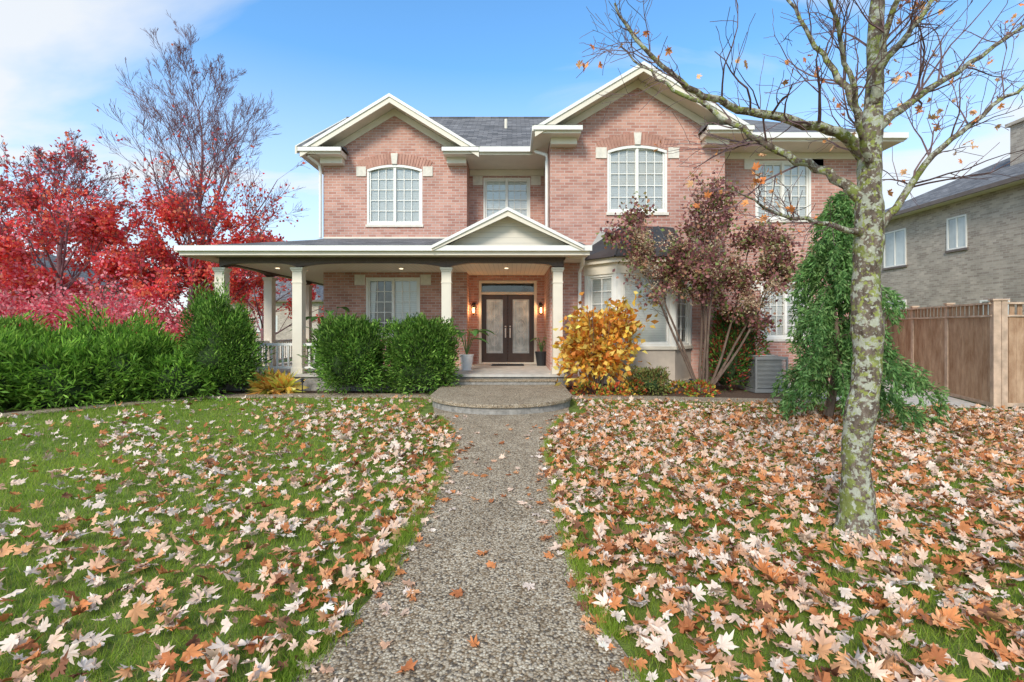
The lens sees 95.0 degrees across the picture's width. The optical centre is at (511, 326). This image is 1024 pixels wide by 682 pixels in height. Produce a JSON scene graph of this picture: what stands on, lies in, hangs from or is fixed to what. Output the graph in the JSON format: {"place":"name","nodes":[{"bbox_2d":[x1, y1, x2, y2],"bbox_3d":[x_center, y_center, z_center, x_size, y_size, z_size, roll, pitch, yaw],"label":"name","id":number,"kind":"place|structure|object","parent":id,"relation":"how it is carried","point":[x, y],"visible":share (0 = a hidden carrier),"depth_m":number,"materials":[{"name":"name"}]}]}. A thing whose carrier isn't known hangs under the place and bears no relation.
{"place":"outdoors","nodes":[
{"label":"outdoors","id":0,"kind":"place"},
{"bbox_2d":[0,286,136,327],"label":"walls","id":1,"kind":"structure","parent":0,"point":[107,289],"depth_m":45.90,"materials":[{"name":"red brick"}]},
{"bbox_2d":[28,251,122,286],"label":"roof","id":2,"kind":"structure","parent":1,"relation":"on","point":[83,274],"depth_m":43.98,"materials":[{"name":"grey"}]},
{"bbox_2d":[258,316,276,330],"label":"window panes","id":3,"kind":"object","parent":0,"point":[259,323],"visible":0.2,"depth_m":45.99,"materials":[{"name":"clear glass"}]},
{"bbox_2d":[231,302,322,340],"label":"walls","id":4,"kind":"structure","parent":0,"point":[286,333],"depth_m":46.00,"materials":[{"name":"grey brick"}]},
{"bbox_2d":[186,300,322,332],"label":"gutters and sills","id":5,"kind":"object","parent":4,"relation":"attached to","point":[280,301],"visible":0.31,"depth_m":45.42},
{"bbox_2d":[206,275,322,299],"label":"roof","id":6,"kind":"structure","parent":4,"relation":"on","point":[319,291],"depth_m":47.39,"materials":[{"name":"grey"}]},
{"bbox_2d":[0,342,1023,681],"bbox_3d":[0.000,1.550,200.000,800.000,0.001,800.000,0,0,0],"label":"ground","id":7,"kind":"structure","parent":0,"point":[250,602],"depth_m":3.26,"materials":[{"name":"green plant"}]},
{"bbox_2d":[0,157,103,316],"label":"red maple tree","id":8,"kind":"object","parent":7,"relation":"on","point":[53,246],"visible":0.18,"depth_m":16.36,"materials":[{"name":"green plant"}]},
{"bbox_2d":[0,128,180,310],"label":"red maple tree","id":9,"kind":"object","parent":7,"relation":"on","point":[14,255],"visible":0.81,"depth_m":13.62,"materials":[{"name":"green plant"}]},
{"bbox_2d":[0,264,262,345],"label":"burning bush","id":10,"kind":"object","parent":7,"relation":"on","point":[8,304],"visible":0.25,"depth_m":12.16,"materials":[{"name":"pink plant"}]},
{"bbox_2d":[151,309,175,327],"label":"distant trees","id":11,"kind":"object","parent":7,"relation":"on","point":[167,317],"depth_m":69.98,"materials":[{"name":"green plant"}]},
{"bbox_2d":[89,176,265,327],"bbox_3d":[-10.660,-1.545,14.690,4.903,6.194,5.256,0,0,0],"label":"red maple tree","id":12,"kind":"object","parent":7,"relation":"on","point":[194,271],"visible":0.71,"depth_m":14.58,"materials":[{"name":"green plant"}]},
{"bbox_2d":[92,10,308,297],"bbox_3d":[-10.682,-4.642,17.182,6.744,12.388,6.555,0,0,-19],"label":"bare tree","id":13,"kind":"object","parent":7,"relation":"on","point":[251,220],"visible":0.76,"depth_m":16.52,"materials":[{"name":"brown plant"}]},
{"bbox_2d":[231,233,322,340],"bbox_3d":[-11.371,-1.506,22.658,5.323,6.120,5.349,0,0,0],"label":"red maple tree","id":14,"kind":"object","parent":7,"relation":"on","point":[258,302],"visible":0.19,"depth_m":23.28,"materials":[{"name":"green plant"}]},
{"bbox_2d":[0,385,811,412],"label":"mulch bed","id":15,"kind":"object","parent":7,"relation":"on","point":[735,392],"depth_m":10.79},
{"bbox_2d":[0,294,234,411],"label":"juniper hedge","id":16,"kind":"object","parent":15,"relation":"on","point":[77,363],"visible":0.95,"depth_m":9.35,"materials":[{"name":"green plant"}]},
{"bbox_2d":[163,272,276,395],"bbox_3d":[-6.410,0.200,10.551,2.109,2.908,1.836,0,0,-22],"label":"yew bush","id":17,"kind":"object","parent":15,"relation":"on","point":[222,337],"visible":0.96,"depth_m":10.28,"materials":[{"name":"green plant"}]},
{"bbox_2d":[245,367,309,394],"bbox_3d":[-5.386,1.359,10.727,1.466,0.967,1.048,0,0,0],"label":"hosta plant","id":18,"kind":"object","parent":15,"relation":"on","point":[279,382],"visible":0.84,"depth_m":10.58,"materials":[{"name":"yellow plant"}]},
{"bbox_2d":[297,310,402,394],"bbox_3d":[-3.668,0.629,10.692,1.971,2.012,1.684,0,0,31],"label":"yew bush","id":19,"kind":"object","parent":15,"relation":"on","point":[349,348],"visible":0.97,"depth_m":10.41,"materials":[{"name":"green plant"}]},
{"bbox_2d":[376,311,462,395],"bbox_3d":[-2.170,0.641,10.783,2.176,1.970,1.472,0,0,0],"label":"yew bush","id":20,"kind":"object","parent":15,"relation":"on","point":[422,350],"visible":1,"depth_m":10.43,"materials":[{"name":"green plant"}]},
{"bbox_2d":[213,377,688,390],"bbox_3d":[-1.319,1.380,15.125,11.862,0.340,7.750,0,0,0],"label":"porch base","id":21,"kind":"object","parent":15,"relation":"on","point":[311,383],"visible":0.07,"depth_m":11.25,"materials":[{"name":"stone"}]},
{"bbox_2d":[252,358,568,376],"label":"porch floor","id":22,"kind":"structure","parent":21,"relation":"on","point":[489,370],"depth_m":11.94,"materials":[{"name":"concrete"}]},
{"bbox_2d":[290,307,361,337],"bbox_3d":[-4.927,0.299,12.675,1.831,1.702,1.569,0,0,0],"label":"potted plant","id":23,"kind":"object","parent":22,"relation":"on","point":[313,318],"visible":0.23,"depth_m":12.52,"materials":[{"name":"green plant"}]},
{"bbox_2d":[453,326,493,369],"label":"potted plant","id":24,"kind":"object","parent":22,"relation":"on","point":[466,359],"visible":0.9,"depth_m":12.30,"materials":[{"name":"green plant"}]},
{"bbox_2d":[491,364,523,365],"bbox_3d":[-0.125,1.141,13.900,0.950,0.015,0.600,0,0,0],"label":"door mat","id":25,"kind":"object","parent":22,"relation":"on","point":[507,365],"depth_m":13.60,"materials":[{"name":"black rubber"}]},
{"bbox_2d":[531,337,546,365],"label":"potted plant","id":26,"kind":"object","parent":22,"relation":"on","point":[541,357],"visible":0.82,"depth_m":13.63,"materials":[{"name":"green plant"}]},
{"bbox_2d":[552,291,658,393],"bbox_3d":[2.081,0.372,10.754,2.366,2.367,1.690,0,0,0],"label":"hydrangea shrub","id":27,"kind":"object","parent":15,"relation":"on","point":[590,345],"visible":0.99,"depth_m":10.42,"materials":[{"name":"yellow plant"}]},
{"bbox_2d":[570,378,720,396],"bbox_3d":[2.948,1.361,10.520,3.415,0.536,0.894,0,0,-2],"label":"ground cover","id":28,"kind":"object","parent":15,"relation":"on","point":[687,386],"visible":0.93,"depth_m":10.36,"materials":[{"name":"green plant"}]},
{"bbox_2d":[623,364,675,395],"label":"shrub","id":29,"kind":"object","parent":15,"relation":"on","point":[653,380],"visible":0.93,"depth_m":10.54,"materials":[{"name":"green plant"}]},
{"bbox_2d":[596,168,803,393],"bbox_3d":[4.339,-1.046,10.713,4.909,5.227,2.293,0,0,0],"label":"smoke tree","id":30,"kind":"object","parent":15,"relation":"on","point":[709,272],"visible":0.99,"depth_m":10.64,"materials":[{"name":"red plant"}]},
{"bbox_2d":[699,303,772,391],"bbox_3d":[5.428,0.465,11.447,1.791,2.209,1.346,0,0,-28],"label":"green shrub","id":31,"kind":"object","parent":15,"relation":"on","point":[736,368],"visible":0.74,"depth_m":11.19,"materials":[{"name":"green plant"}]},
{"bbox_2d":[738,354,787,392],"bbox_3d":[6.000,1.107,11.200,0.800,0.846,0.800,0,0,0],"label":"air conditioner","id":32,"kind":"object","parent":15,"relation":"on","point":[766,368],"visible":0.77,"depth_m":10.87,"materials":[{"name":"grey metal"}]},
{"bbox_2d":[0,393,839,416],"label":"garden edging","id":33,"kind":"structure","parent":7,"relation":"on","point":[424,395],"depth_m":9.98,"materials":[{"name":"grey stone"}]},
{"bbox_2d":[292,406,645,681],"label":"walkway","id":34,"kind":"structure","parent":7,"relation":"on","point":[536,634],"depth_m":2.65,"materials":[{"name":"grey gravel"}]},
{"bbox_2d":[430,379,571,414],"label":"front steps","id":35,"kind":"structure","parent":34,"relation":"on","point":[500,396],"depth_m":9.02,"materials":[{"name":"stone"}]},
{"bbox_2d":[0,394,1023,681],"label":"fallen leaves","id":36,"kind":"object","parent":7,"relation":"on","point":[222,658],"visible":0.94,"depth_m":3.36,"materials":[{"name":"orange plant"}]},
{"bbox_2d":[323,88,856,385],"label":"walls","id":37,"kind":"structure","parent":7,"relation":"on","point":[452,200],"depth_m":13.00,"materials":[{"name":"red brick"}]},
{"bbox_2d":[471,302,475,314],"bbox_3d":[-1.170,-0.550,14.287,0.170,0.419,0.224,0,0,0],"label":"wall lantern","id":38,"kind":"object","parent":37,"relation":"attached to","point":[473,307],"depth_m":14.25,"materials":[{"name":"black metal"}]},
{"bbox_2d":[357,133,677,169],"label":"arch","id":39,"kind":"structure","parent":37,"relation":"attached to","point":[406,158],"depth_m":12.19,"materials":[{"name":"brick"}]},
{"bbox_2d":[538,302,543,314],"bbox_3d":[0.880,-0.550,14.287,0.170,0.419,0.224,0,0,0],"label":"wall lantern","id":40,"kind":"object","parent":37,"relation":"attached to","point":[540,305],"depth_m":14.24,"materials":[{"name":"black metal"}]},
{"bbox_2d":[179,67,903,384],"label":"trim","id":41,"kind":"structure","parent":37,"relation":"attached to","point":[301,302],"depth_m":11.95,"materials":[{"name":"white wood"}]},
{"bbox_2d":[255,338,391,368],"bbox_3d":[-5.516,0.720,12.467,7.140,0.620,3.479,0,0,41],"label":"porch railing","id":42,"kind":"object","parent":41,"relation":"attached to","point":[284,349],"visible":0.26,"depth_m":11.43,"materials":[{"name":"white wood"}]},
{"bbox_2d":[219,257,563,285],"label":"beam","id":43,"kind":"structure","parent":41,"relation":"on","point":[226,262],"depth_m":11.33,"materials":[{"name":"grey wood"}]},
{"bbox_2d":[215,261,565,283],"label":"ceiling","id":44,"kind":"structure","parent":43,"relation":"attached to","point":[314,273],"depth_m":12.72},
{"bbox_2d":[375,281,533,332],"bbox_3d":[-1.781,-0.560,14.300,4.965,1.720,0.354,0,0,-13],"label":"window","id":45,"kind":"structure","parent":41,"relation":"attached to","point":[488,288],"depth_m":13.92,"materials":[{"name":"clear glass"}]},
{"bbox_2d":[448,220,566,244],"bbox_3d":[-0.100,-2.225,11.080,3.280,0.810,0.001,0,0,0],"label":"siding","id":46,"kind":"object","parent":41,"relation":"attached to","point":[507,234],"visible":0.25,"depth_m":11.08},
{"bbox_2d":[482,295,533,361],"bbox_3d":[-0.130,0.070,14.545,1.612,2.080,0.050,0,0,0],"label":"front door","id":47,"kind":"structure","parent":41,"relation":"attached to","point":[507,355],"depth_m":14.52,"materials":[{"name":"brown wood"}]},
{"bbox_2d":[487,300,528,352],"bbox_3d":[-0.130,0.000,14.550,1.320,1.660,0.001,0,0,0],"label":"door glass","id":48,"kind":"object","parent":47,"relation":"in","point":[520,312],"visible":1,"depth_m":14.55,"materials":[{"name":"glass"}]},
{"bbox_2d":[488,300,527,352],"bbox_3d":[-0.130,0.000,14.540,1.320,1.660,0.016,0,0,0],"label":"door caming","id":49,"kind":"object","parent":47,"relation":"attached to","point":[514,326],"depth_m":14.53,"materials":[{"name":"black metal"}]},
{"bbox_2d":[174,61,908,382],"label":"gutters","id":50,"kind":"object","parent":41,"relation":"on","point":[543,126],"visible":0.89,"depth_m":11.60,"materials":[{"name":"white metal"}]},
{"bbox_2d":[218,117,855,244],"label":"roof shingles","id":51,"kind":"object","parent":50,"relation":"on","point":[485,131],"visible":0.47,"depth_m":14.11,"materials":[{"name":"grey"}]},
{"bbox_2d":[297,125,733,244],"bbox_3d":[1.225,-4.695,16.120,17.850,5.710,10.760,0,0,0],"label":"soffit","id":52,"kind":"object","parent":51,"relation":"on","point":[700,129],"visible":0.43,"depth_m":11.93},
{"bbox_2d":[366,145,810,345],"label":"window frames","id":53,"kind":"structure","parent":41,"relation":"attached to","point":[617,290],"depth_m":13.01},
{"bbox_2d":[370,151,804,341],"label":"blinds","id":54,"kind":"object","parent":53,"relation":"attached to","point":[648,333],"visible":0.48,"depth_m":13.10,"materials":[{"name":"white fabric"}]},
{"bbox_2d":[585,226,690,260],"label":"bay roof","id":55,"kind":"structure","parent":41,"relation":"on","point":[599,251],"depth_m":11.85,"materials":[{"name":"metal"}]},
{"bbox_2d":[186,72,900,262],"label":"soffit","id":56,"kind":"structure","parent":37,"relation":"attached to","point":[541,142],"depth_m":12.58,"materials":[{"name":"beige wood"}]},
{"bbox_2d":[354,132,823,341],"bbox_3d":[2.017,-1.910,13.216,13.074,6.240,1.998,0,0,11],"label":"stone","id":57,"kind":"object","parent":37,"relation":"attached to","point":[601,152],"visible":0.69,"depth_m":13.55,"materials":[{"name":"beige stone"}]},
{"bbox_2d":[585,349,690,380],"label":"bay panels","id":58,"kind":"object","parent":37,"relation":"attached to","point":[673,361],"visible":0.29,"depth_m":11.50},
{"bbox_2d":[576,0,1023,543],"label":"maple tree","id":59,"kind":"object","parent":7,"relation":"on","point":[856,512],"visible":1,"depth_m":3.40,"materials":[{"name":"grey plant"}]},
{"bbox_2d":[770,191,950,437],"bbox_3d":[5.316,-0.373,7.513,2.282,4.060,2.370,0,0,-33],"label":"weeping cypress tree","id":60,"kind":"object","parent":7,"relation":"on","point":[829,351],"visible":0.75,"depth_m":7.47,"materials":[{"name":"green plant"}]},
{"bbox_2d":[788,380,985,407],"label":"concrete patio","id":61,"kind":"structure","parent":7,"relation":"on","point":[915,400],"depth_m":9.55,"materials":[{"name":"grey concrete"}]},
{"bbox_2d":[884,299,1002,408],"bbox_3d":[9.782,0.520,10.973,0.175,2.060,4.862,0,0,19],"label":"wooden fence","id":62,"kind":"object","parent":7,"relation":"on","point":[958,356],"visible":0.73,"depth_m":9.85,"materials":[{"name":"brown wood"}]},
{"bbox_2d":[1001,299,1023,408],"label":"wooden fence","id":63,"kind":"object","parent":7,"relation":"on","point":[1012,358],"visible":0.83,"depth_m":8.75,"materials":[{"name":"brown wood"}]},
{"bbox_2d":[0,0,1023,326],"label":"sky","id":64,"kind":"structure","parent":0,"point":[322,62],"materials":[{"name":"blue"}]},
{"bbox_2d":[880,183,1023,359],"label":"walls","id":65,"kind":"structure","parent":0,"point":[988,264],"depth_m":17.50,"materials":[{"name":"grey brick"}]},
{"bbox_2d":[884,214,1009,314],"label":"window frames","id":66,"kind":"structure","parent":65,"relation":"attached to","point":[947,235],"depth_m":18.25,"materials":[{"name":"white plastic"}]},
{"bbox_2d":[885,216,989,314],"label":"window panes","id":67,"kind":"object","parent":66,"relation":"in","point":[889,248],"visible":0.6,"depth_m":20.45,"materials":[{"name":"glass"}]},
{"bbox_2d":[882,174,1023,313],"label":"gutters and sills","id":68,"kind":"object","parent":65,"relation":"attached to","point":[976,190],"visible":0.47,"depth_m":17.47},
{"bbox_2d":[885,157,1023,212],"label":"roof","id":69,"kind":"structure","parent":68,"relation":"on","point":[957,186],"depth_m":18.55,"materials":[{"name":"grey"}]},
{"bbox_2d":[1005,117,1023,165],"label":"chimney","id":70,"kind":"object","parent":69,"relation":"on","point":[1016,127],"visible":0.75,"depth_m":17.28,"materials":[{"name":"grey brick"}]},
{"bbox_2d":[891,179,1023,219],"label":"soffit boards","id":71,"kind":"object","parent":65,"relation":"attached to","point":[965,197],"depth_m":17.45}
]}

